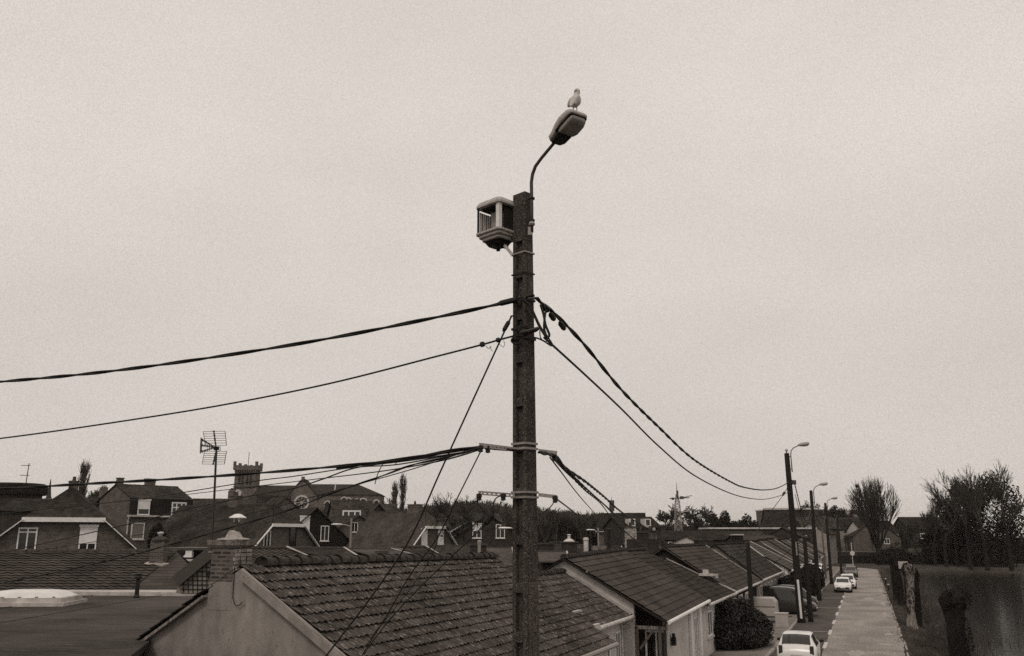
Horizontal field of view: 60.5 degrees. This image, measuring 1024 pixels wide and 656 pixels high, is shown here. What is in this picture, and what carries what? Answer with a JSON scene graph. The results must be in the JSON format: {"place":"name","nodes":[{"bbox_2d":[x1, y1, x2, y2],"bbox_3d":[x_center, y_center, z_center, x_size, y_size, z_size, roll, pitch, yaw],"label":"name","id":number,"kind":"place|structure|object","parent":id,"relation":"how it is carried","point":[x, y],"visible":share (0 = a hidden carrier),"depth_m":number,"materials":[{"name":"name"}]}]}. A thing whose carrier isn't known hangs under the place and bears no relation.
{"place":"outdoors","nodes":[
{"label":"outdoors","id":0,"kind":"place"},
{"bbox_2d":[0,482,47,506],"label":"flat block","id":1,"kind":"structure","parent":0,"point":[6,496],"depth_m":115.33,"materials":[{"name":"brick"}]},
{"bbox_2d":[0,498,99,533],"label":"house","id":2,"kind":"structure","parent":0,"point":[7,520],"depth_m":89.91,"materials":[{"name":"brick"}]},
{"bbox_2d":[0,486,141,548],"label":"half hipped house","id":3,"kind":"structure","parent":0,"point":[35,527],"depth_m":51.79,"materials":[{"name":"grey brick"}]},
{"bbox_2d":[16,527,37,548],"bbox_3d":[-28.087,12.220,50.841,1.000,1.300,0.080,5,-14,-21],"label":"window","id":4,"kind":"structure","parent":3,"relation":"in","point":[27,536],"depth_m":50.85,"materials":[{"name":"white paint"}]},
{"bbox_2d":[78,525,98,548],"bbox_3d":[-25.113,12.442,51.990,1.110,1.560,0.140,5,-14,-21],"label":"window","id":5,"kind":"structure","parent":3,"relation":"in","point":[91,537],"depth_m":51.98,"materials":[{"name":"white paint"}]},
{"bbox_2d":[98,477,193,545],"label":"mansard house","id":6,"kind":"structure","parent":0,"point":[121,513],"depth_m":82.18,"materials":[{"name":"grey brick"}]},
{"bbox_2d":[0,451,468,552],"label":"cable","id":7,"kind":"object","parent":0,"point":[247,496],"visible":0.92,"depth_m":16.85,"materials":[{"name":"black rubber"}]},
{"bbox_2d":[287,507,349,546],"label":"gabled house","id":8,"kind":"structure","parent":0,"point":[318,522],"depth_m":94.07,"materials":[{"name":"black brick"}]},
{"bbox_2d":[291,546,363,555],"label":"outbuilding","id":9,"kind":"structure","parent":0,"point":[330,551],"depth_m":42.11,"materials":[{"name":"grey tile"}]},
{"bbox_2d":[329,515,365,538],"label":"house","id":10,"kind":"structure","parent":0,"point":[358,521],"depth_m":109.25,"materials":[{"name":"grey brick"}]},
{"bbox_2d":[326,500,374,518],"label":"house","id":11,"kind":"structure","parent":0,"point":[364,509],"depth_m":126.98,"materials":[{"name":"grey brick"}]},
{"bbox_2d":[346,501,457,551],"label":"half hipped house","id":12,"kind":"structure","parent":0,"point":[389,529],"depth_m":88.61,"materials":[{"name":"grey tile"}]},
{"bbox_2d":[453,514,512,567],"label":"house","id":13,"kind":"structure","parent":0,"point":[501,538],"depth_m":97.30,"materials":[{"name":"brick"}]},
{"bbox_2d":[0,0,1023,535],"label":"sky","id":14,"kind":"structure","parent":0,"point":[776,226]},
{"bbox_2d":[595,513,645,545],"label":"house","id":15,"kind":"structure","parent":0,"point":[604,517],"depth_m":135.00,"materials":[{"name":"brown brick"}]},
{"bbox_2d":[602,517,662,545],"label":"house","id":16,"kind":"structure","parent":0,"point":[617,536],"depth_m":119.80,"materials":[{"name":"brick"}]},
{"bbox_2d":[661,531,727,547],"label":"house","id":17,"kind":"structure","parent":0,"point":[668,537],"depth_m":159.13,"materials":[{"name":"tile"}]},
{"bbox_2d":[708,617,773,655],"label":"front yard","id":18,"kind":"structure","parent":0,"point":[720,652],"depth_m":42.26,"materials":[{"name":"concrete"}]},
{"bbox_2d":[753,596,791,617],"bbox_3d":[16.622,18.517,57.680,3.376,1.620,1.606,-5,-14,21],"label":"box trailer","id":19,"kind":"object","parent":18,"relation":"on","point":[768,607],"visible":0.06,"depth_m":57.08,"materials":[{"name":"metal"}]},
{"bbox_2d":[732,567,838,655],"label":"pavement","id":20,"kind":"structure","parent":0,"point":[765,650],"depth_m":46.58,"materials":[{"name":"concrete"}]},
{"bbox_2d":[771,568,845,655],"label":"parking strip","id":21,"kind":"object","parent":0,"point":[824,617],"visible":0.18,"depth_m":63.28,"materials":[{"name":"asphalt"}]},
{"bbox_2d":[763,586,817,616],"bbox_3d":[19.784,19.876,64.032,4.670,2.003,2.150,-6,-14,22],"label":"parked car","id":22,"kind":"object","parent":21,"relation":"on","point":[784,596],"visible":0.36,"depth_m":63.23,"materials":[{"name":"paint"}]},
{"bbox_2d":[784,442,809,622],"bbox_3d":[19.622,13.711,59.216,1.698,11.992,0.649,-2,-14,8],"label":"utility pole","id":23,"kind":"object","parent":21,"relation":"on","point":[797,579],"visible":0.98,"depth_m":59.06,"materials":[{"name":"brown wood"}]},
{"bbox_2d":[543,337,789,499],"bbox_3d":[10.352,6.520,37.726,0.036,1.890,55.718,-5,-14,20],"label":"cable","id":24,"kind":"object","parent":23,"relation":"attached to","point":[596,385],"visible":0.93,"depth_m":17.11,"materials":[{"name":"black rubber"}]},
{"bbox_2d":[777,630,823,655],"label":"parked car","id":25,"kind":"object","parent":21,"relation":"on","point":[797,643],"visible":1,"depth_m":37.31,"materials":[{"name":"white paint"}]},
{"bbox_2d":[803,539,812,621],"bbox_3d":[19.927,17.022,59.133,0.340,5.503,0.340,0,-13,0],"label":"utility pole","id":26,"kind":"object","parent":21,"relation":"on","point":[808,594],"visible":0.88,"depth_m":58.98,"materials":[{"name":"brown wood"}]},
{"bbox_2d":[824,497,837,583],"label":"utility pole","id":27,"kind":"object","parent":21,"relation":"on","point":[828,547],"visible":0.97,"depth_m":107.22,"materials":[{"name":"brown wood"}]},
{"bbox_2d":[832,577,852,592],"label":"parked car","id":28,"kind":"object","parent":21,"relation":"on","point":[842,583],"visible":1,"depth_m":89.52,"materials":[{"name":"white paint"}]},
{"bbox_2d":[795,517,840,550],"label":"house","id":29,"kind":"structure","parent":0,"point":[832,521],"depth_m":213.18,"materials":[{"name":"brick"}]},
{"bbox_2d":[803,523,837,563],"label":"house","id":30,"kind":"structure","parent":0,"point":[833,546],"depth_m":185.15,"materials":[{"name":"grey paint"}]},
{"bbox_2d":[833,518,858,550],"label":"house","id":31,"kind":"structure","parent":0,"point":[843,523],"depth_m":216.63,"materials":[{"name":"brick"}]},
{"bbox_2d":[822,566,904,655],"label":"road","id":32,"kind":"structure","parent":0,"point":[871,631],"depth_m":56.72,"materials":[{"name":"grey asphalt"}]},
{"bbox_2d":[844,576,889,655],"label":"road patch","id":33,"kind":"object","parent":32,"relation":"on","point":[852,638],"visible":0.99,"depth_m":58.69,"materials":[{"name":"grey asphalt"}]},
{"bbox_2d":[846,589,893,655],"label":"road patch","id":34,"kind":"object","parent":32,"relation":"on","point":[858,652],"visible":1,"depth_m":50.83,"materials":[{"name":"grey asphalt"}]},
{"bbox_2d":[824,546,1023,655],"bbox_3d":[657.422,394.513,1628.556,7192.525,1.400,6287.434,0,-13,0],"label":"ground","id":35,"kind":"structure","parent":0,"point":[950,568],"depth_m":163.44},
{"bbox_2d":[77,458,91,496],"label":"poplar","id":36,"kind":"object","parent":35,"relation":"on","point":[84,470],"visible":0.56,"depth_m":207.01,"materials":[{"name":"grey plant"}]},
{"bbox_2d":[0,532,188,590],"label":"tiled outbuilding","id":37,"kind":"structure","parent":35,"relation":"on","point":[159,568],"depth_m":33.12,"materials":[{"name":"tile"}]},
{"bbox_2d":[0,590,195,655],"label":"flat roof annex","id":38,"kind":"object","parent":35,"relation":"on","point":[108,622],"visible":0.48,"depth_m":19.84,"materials":[{"name":"concrete"}]},
{"bbox_2d":[0,589,87,606],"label":"roof light","id":39,"kind":"object","parent":38,"relation":"on","point":[36,598],"visible":1,"depth_m":25.21,"materials":[{"name":"plastic"}]},
{"bbox_2d":[140,492,319,564],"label":"half hipped house","id":40,"kind":"structure","parent":35,"relation":"on","point":[285,529],"depth_m":73.30,"materials":[{"name":"grey tile"}]},
{"bbox_2d":[251,546,324,558],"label":"outbuilding","id":41,"kind":"structure","parent":35,"relation":"on","point":[264,551],"depth_m":37.38,"materials":[{"name":"tile"}]},
{"bbox_2d":[228,458,384,510],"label":"church","id":42,"kind":"structure","parent":35,"relation":"on","point":[361,493],"depth_m":236.63,"materials":[{"name":"brick"}]},
{"bbox_2d":[135,514,618,655],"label":"bungalow","id":43,"kind":"object","parent":35,"relation":"on","point":[458,604],"visible":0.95,"depth_m":17.58,"materials":[{"name":"grey tile"}]},
{"bbox_2d":[171,546,211,593],"bbox_3d":[-8.172,6.327,23.236,1.474,1.349,0.460,0,-13,0],"label":"lean to","id":44,"kind":"object","parent":43,"relation":"attached to","point":[192,576],"visible":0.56,"depth_m":23.05,"materials":[{"name":"grey wood"}]},
{"bbox_2d":[200,431,226,553],"bbox_3d":[-5.916,3.135,16.924,0.388,2.381,0.830,-6,-15,23],"label":"tv antenna","id":45,"kind":"object","parent":43,"relation":"attached to","point":[216,448],"visible":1,"depth_m":17.09,"materials":[{"name":"metal"}]},
{"bbox_2d":[348,548,412,554],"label":"outbuilding","id":46,"kind":"structure","parent":35,"relation":"on","point":[373,550],"depth_m":48.96,"materials":[{"name":"tile"}]},
{"bbox_2d":[430,545,470,553],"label":"outbuilding","id":47,"kind":"structure","parent":35,"relation":"on","point":[444,549],"depth_m":57.54,"materials":[{"name":"grey tile"}]},
{"bbox_2d":[425,492,496,544],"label":"bare tree","id":48,"kind":"object","parent":35,"relation":"on","point":[467,520],"visible":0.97,"depth_m":81.56,"materials":[{"name":"black plant"}]},
{"bbox_2d":[486,547,512,566],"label":"outbuilding","id":49,"kind":"structure","parent":35,"relation":"on","point":[505,555],"depth_m":60.89,"materials":[{"name":"tile"}]},
{"bbox_2d":[511,191,538,655],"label":"concrete pole","id":50,"kind":"object","parent":35,"relation":"on","point":[525,628],"visible":0.93,"depth_m":12.03,"materials":[{"name":"concrete"}]},
{"bbox_2d":[0,294,534,382],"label":"cable","id":51,"kind":"object","parent":50,"relation":"attached to","point":[499,303],"visible":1,"depth_m":14.01,"materials":[{"name":"black plastic"}]},
{"bbox_2d":[0,327,538,438],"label":"cable","id":52,"kind":"object","parent":50,"relation":"attached to","point":[483,344],"visible":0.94,"depth_m":13.79,"materials":[{"name":"black plastic"}]},
{"bbox_2d":[325,315,511,655],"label":"cable","id":53,"kind":"object","parent":50,"relation":"attached to","point":[506,326],"visible":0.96,"depth_m":12.70,"materials":[{"name":"black plastic"}]},
{"bbox_2d":[476,491,514,500],"bbox_3d":[-0.220,2.256,11.789,0.527,0.131,0.103,3,-14,-11],"label":"crossarm","id":54,"kind":"object","parent":50,"relation":"attached to","point":[503,496],"visible":1,"depth_m":11.78,"materials":[{"name":"metal"}]},
{"bbox_2d":[364,512,493,654],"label":"cable","id":55,"kind":"object","parent":54,"relation":"attached to","point":[489,517],"visible":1,"depth_m":12.44,"materials":[{"name":"black plastic"}]},
{"bbox_2d":[476,197,515,256],"bbox_3d":[-0.189,-1.442,12.964,0.480,0.920,0.562,13,-19,-43],"label":"lantern box","id":56,"kind":"object","parent":50,"relation":"attached to","point":[495,230],"visible":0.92,"depth_m":12.86,"materials":[{"name":"grey plastic"}]},
{"bbox_2d":[478,443,514,452],"bbox_3d":[-0.220,1.640,11.967,0.514,0.135,0.097,4,-14,-16],"label":"crossarm","id":57,"kind":"object","parent":50,"relation":"attached to","point":[487,447],"visible":1,"depth_m":11.93,"materials":[{"name":"metal"}]},
{"bbox_2d":[0,448,477,583],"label":"cable","id":58,"kind":"object","parent":57,"relation":"attached to","point":[401,468],"visible":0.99,"depth_m":15.02,"materials":[{"name":"black rubber"}]},
{"bbox_2d":[0,449,477,513],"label":"cable","id":59,"kind":"object","parent":57,"relation":"attached to","point":[238,483],"visible":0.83,"depth_m":17.98,"materials":[{"name":"black rubber"}]},
{"bbox_2d":[11,450,467,555],"bbox_3d":[-6.571,3.931,17.935,17.453,1.625,1.031,-12,-18,42],"label":"cable","id":60,"kind":"object","parent":57,"relation":"attached to","point":[253,512],"visible":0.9,"depth_m":16.97,"materials":[{"name":"black rubber"}]},
{"bbox_2d":[0,445,516,489],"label":"cable","id":61,"kind":"object","parent":57,"relation":"attached to","point":[254,473],"visible":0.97,"depth_m":13.51,"materials":[{"name":"black rubber"}]},
{"bbox_2d":[130,450,477,500],"bbox_3d":[-8.019,4.815,26.225,2.458,0.497,32.904,8,-16,-31],"label":"cable","id":62,"kind":"object","parent":57,"relation":"attached to","point":[329,477],"visible":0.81,"depth_m":22.30,"materials":[{"name":"black rubber"}]},
{"bbox_2d":[362,452,480,655],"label":"cable","id":63,"kind":"object","parent":57,"relation":"attached to","point":[426,552],"visible":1,"depth_m":12.71,"materials":[{"name":"black rubber"}]},
{"bbox_2d":[538,449,556,460],"bbox_3d":[0.486,1.732,11.974,0.274,0.176,0.139,-3,-14,11],"label":"crossarm","id":64,"kind":"object","parent":50,"relation":"attached to","point":[554,452],"visible":0.52,"depth_m":11.99,"materials":[{"name":"metal"}]},
{"bbox_2d":[538,451,651,530],"bbox_3d":[5.802,8.823,40.328,0.059,0.682,62.224,-2,-14,10],"label":"cable","id":65,"kind":"object","parent":64,"relation":"attached to","point":[560,462],"visible":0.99,"depth_m":15.12,"materials":[{"name":"black rubber"}]},
{"bbox_2d":[527,109,586,235],"bbox_3d":[0.616,-2.172,12.432,0.360,1.539,1.130,9,-16,-33],"label":"street lamp","id":66,"kind":"object","parent":50,"relation":"attached to","point":[568,124],"visible":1,"depth_m":12.31,"materials":[{"name":"metal"}]},
{"bbox_2d":[535,297,788,490],"bbox_3d":[10.289,5.967,37.693,0.127,2.207,55.990,-5,-14,20],"label":"cable","id":67,"kind":"object","parent":50,"relation":"attached to","point":[562,323],"visible":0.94,"depth_m":15.81,"materials":[{"name":"black plastic"}]},
{"bbox_2d":[538,550,567,570],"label":"outbuilding","id":68,"kind":"structure","parent":35,"relation":"on","point":[546,558],"depth_m":45.74,"materials":[{"name":"tile"}]},
{"bbox_2d":[538,568,634,655],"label":"bungalow","id":69,"kind":"object","parent":35,"relation":"on","point":[603,613],"visible":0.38,"depth_m":31.21,"materials":[{"name":"tile"}]},
{"bbox_2d":[398,499,780,547],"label":"distant wood","id":70,"kind":"object","parent":35,"relation":"on","point":[561,521],"visible":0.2,"depth_m":162.70,"materials":[{"name":"plant"}]},
{"bbox_2d":[543,547,710,655],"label":"bungalow","id":71,"kind":"object","parent":35,"relation":"on","point":[665,610],"visible":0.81,"depth_m":34.87,"materials":[{"name":"tile"}]},
{"bbox_2d":[645,630,667,655],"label":"window","id":72,"kind":"structure","parent":71,"relation":"in","point":[652,645],"depth_m":33.36,"materials":[{"name":"grey glass"}]},
{"bbox_2d":[624,522,659,553],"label":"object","id":73,"kind":"object","parent":35,"relation":"on","point":[648,540],"visible":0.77,"depth_m":69.50,"materials":[{"name":"brick"}]},
{"bbox_2d":[509,522,785,549],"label":"undergrowth","id":74,"kind":"object","parent":35,"relation":"on","point":[594,539],"visible":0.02,"depth_m":163.65,"materials":[{"name":"black plant"}]},
{"bbox_2d":[587,547,725,655],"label":"bungalow","id":75,"kind":"object","parent":35,"relation":"on","point":[693,584],"visible":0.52,"depth_m":42.92,"materials":[{"name":"tile"}]},
{"bbox_2d":[655,504,685,530],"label":"bare tree","id":76,"kind":"object","parent":35,"relation":"on","point":[666,517],"visible":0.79,"depth_m":225.35,"materials":[{"name":"grey plant"}]},
{"bbox_2d":[670,482,691,530],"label":"lattice mast","id":77,"kind":"object","parent":35,"relation":"on","point":[676,498],"visible":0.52,"depth_m":186.07,"materials":[{"name":"metal"}]},
{"bbox_2d":[658,556,737,602],"bbox_3d":[7.835,14.809,48.028,8.297,4.458,5.000,-5,-14,21],"label":"bungalow","id":78,"kind":"object","parent":35,"relation":"on","point":[713,586],"visible":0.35,"depth_m":48.44,"materials":[{"name":"tile"}]},
{"bbox_2d":[653,543,762,615],"bbox_3d":[11.119,16.467,56.386,8.203,5.109,14.750,-5,-14,21],"label":"bungalow","id":79,"kind":"object","parent":35,"relation":"on","point":[733,576],"visible":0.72,"depth_m":54.29,"materials":[{"name":"grey tile"}]},
{"bbox_2d":[713,592,774,650],"bbox_3d":[10.582,14.832,44.290,5.419,2.958,3.422,0,-13,0],"label":"hedge","id":80,"kind":"object","parent":35,"relation":"on","point":[732,630],"visible":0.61,"depth_m":43.57,"materials":[{"name":"black plant"}]},
{"bbox_2d":[710,541,784,595],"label":"bungalow","id":81,"kind":"object","parent":35,"relation":"on","point":[766,571],"visible":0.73,"depth_m":67.95,"materials":[{"name":"grey tile"}]},
{"bbox_2d":[746,542,756,648],"bbox_3d":[12.070,13.580,44.349,0.280,5.345,0.280,0,-13,0],"label":"post","id":82,"kind":"object","parent":35,"relation":"on","point":[749,577],"visible":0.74,"depth_m":44.46,"materials":[{"name":"brown wood"}]},
{"bbox_2d":[698,527,816,544],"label":"long shed","id":83,"kind":"structure","parent":35,"relation":"on","point":[806,531],"depth_m":171.91,"materials":[{"name":"brick"}]},
{"bbox_2d":[734,540,800,577],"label":"bungalow","id":84,"kind":"object","parent":35,"relation":"on","point":[785,565],"visible":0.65,"depth_m":81.55,"materials":[{"name":"grey tile"}]},
{"bbox_2d":[761,508,820,526],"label":"house","id":85,"kind":"structure","parent":35,"relation":"on","point":[777,515],"depth_m":251.80,"materials":[{"name":"brick"}]},
{"bbox_2d":[809,482,827,600],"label":"utility pole","id":86,"kind":"object","parent":35,"relation":"on","point":[816,564],"visible":0.94,"depth_m":79.34,"materials":[{"name":"brown wood"}]},
{"bbox_2d":[843,523,876,550],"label":"house","id":87,"kind":"structure","parent":35,"relation":"on","point":[860,539],"depth_m":204.58,"materials":[{"name":"grey brick"}]},
{"bbox_2d":[844,520,899,550],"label":"house","id":88,"kind":"structure","parent":35,"relation":"on","point":[853,525],"depth_m":209.45,"materials":[{"name":"stone"}]},
{"bbox_2d":[844,476,901,564],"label":"bare tree","id":89,"kind":"object","parent":35,"relation":"on","point":[873,516],"visible":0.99,"depth_m":183.00,"materials":[{"name":"grey plant"}]},
{"bbox_2d":[872,527,901,550],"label":"house","id":90,"kind":"structure","parent":35,"relation":"on","point":[891,537],"depth_m":202.00,"materials":[{"name":"grey brick"}]},
{"bbox_2d":[892,559,905,606],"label":"stump","id":91,"kind":"object","parent":35,"relation":"on","point":[900,589],"visible":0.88,"depth_m":73.30,"materials":[{"name":"black wood"}]},
{"bbox_2d":[901,561,917,629],"bbox_3d":[25.150,16.848,55.428,0.915,4.168,0.903,0,-13,0],"label":"stump","id":92,"kind":"object","parent":35,"relation":"on","point":[908,568],"visible":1,"depth_m":55.27,"materials":[{"name":"grey wood"}]},
{"bbox_2d":[877,572,944,655],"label":"bank grass","id":93,"kind":"structure","parent":35,"relation":"on","point":[898,615],"depth_m":53.42,"materials":[{"name":"plant"}]},
{"bbox_2d":[903,518,926,563],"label":"bare tree","id":94,"kind":"object","parent":35,"relation":"on","point":[911,530],"visible":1,"depth_m":185.94,"materials":[{"name":"black plant"}]},
{"bbox_2d":[914,567,922,631],"bbox_3d":[26.497,17.764,57.415,0.672,4.091,0.696,0,-13,0],"label":"stump","id":95,"kind":"object","parent":35,"relation":"on","point":[919,617],"visible":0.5,"depth_m":57.29,"materials":[{"name":"black wood"}]},
{"bbox_2d":[893,513,965,547],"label":"house","id":96,"kind":"structure","parent":35,"relation":"on","point":[899,524],"depth_m":207.89,"materials":[{"name":"brick"}]},
{"bbox_2d":[918,524,952,563],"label":"ivy clad tree","id":97,"kind":"object","parent":35,"relation":"on","point":[927,542],"visible":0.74,"depth_m":182.75,"materials":[{"name":"black plant"}]},
{"bbox_2d":[921,488,949,565],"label":"bare tree","id":98,"kind":"object","parent":35,"relation":"on","point":[934,521],"visible":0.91,"depth_m":174.53,"materials":[{"name":"black plant"}]},
{"bbox_2d":[869,538,1023,564],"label":"waterside scrub","id":99,"kind":"object","parent":35,"relation":"on","point":[901,554],"visible":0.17,"depth_m":182.38,"materials":[{"name":"black plant"}]},
{"bbox_2d":[921,477,973,565],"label":"bare tree","id":100,"kind":"object","parent":35,"relation":"on","point":[937,510],"visible":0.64,"depth_m":173.63,"materials":[{"name":"black plant"}]},
{"bbox_2d":[939,495,970,564],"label":"ivy clad tree","id":101,"kind":"object","parent":35,"relation":"on","point":[950,544],"visible":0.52,"depth_m":176.87,"materials":[{"name":"black plant"}]},
{"bbox_2d":[934,469,976,568],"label":"bare tree","id":102,"kind":"object","parent":35,"relation":"on","point":[955,502],"visible":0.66,"depth_m":165.10,"materials":[{"name":"black plant"}]},
{"bbox_2d":[937,587,974,655],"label":"stump","id":103,"kind":"object","parent":35,"relation":"on","point":[953,603],"visible":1,"depth_m":37.10,"materials":[{"name":"black wood"}]},
{"bbox_2d":[943,477,982,566],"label":"bare tree","id":104,"kind":"object","parent":35,"relation":"on","point":[946,564],"visible":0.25,"depth_m":167.74,"materials":[{"name":"black plant"}]},
{"bbox_2d":[943,465,995,570],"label":"bare tree","id":105,"kind":"object","parent":35,"relation":"on","point":[971,493],"visible":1,"depth_m":157.78,"materials":[{"name":"black plant"}]},
{"bbox_2d":[947,477,997,566],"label":"ivy clad tree","id":106,"kind":"object","parent":35,"relation":"on","point":[976,532],"visible":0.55,"depth_m":170.20,"materials":[{"name":"black plant"}]},
{"bbox_2d":[974,458,1023,569],"bbox_3d":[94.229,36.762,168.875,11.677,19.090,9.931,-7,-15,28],"label":"ivy clad tree","id":107,"kind":"object","parent":35,"relation":"on","point":[1000,547],"visible":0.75,"depth_m":167.13,"materials":[{"name":"black plant"}]},
{"bbox_2d":[902,572,1023,655],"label":"water","id":108,"kind":"structure","parent":0,"point":[997,600],"depth_m":86.35,"materials":[{"name":"black liquid"}]},
{"bbox_2d":[883,568,1016,655],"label":"water edge reeds","id":109,"kind":"object","parent":108,"relation":"in","point":[924,597],"visible":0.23,"depth_m":61.95,"materials":[{"name":"plant"}]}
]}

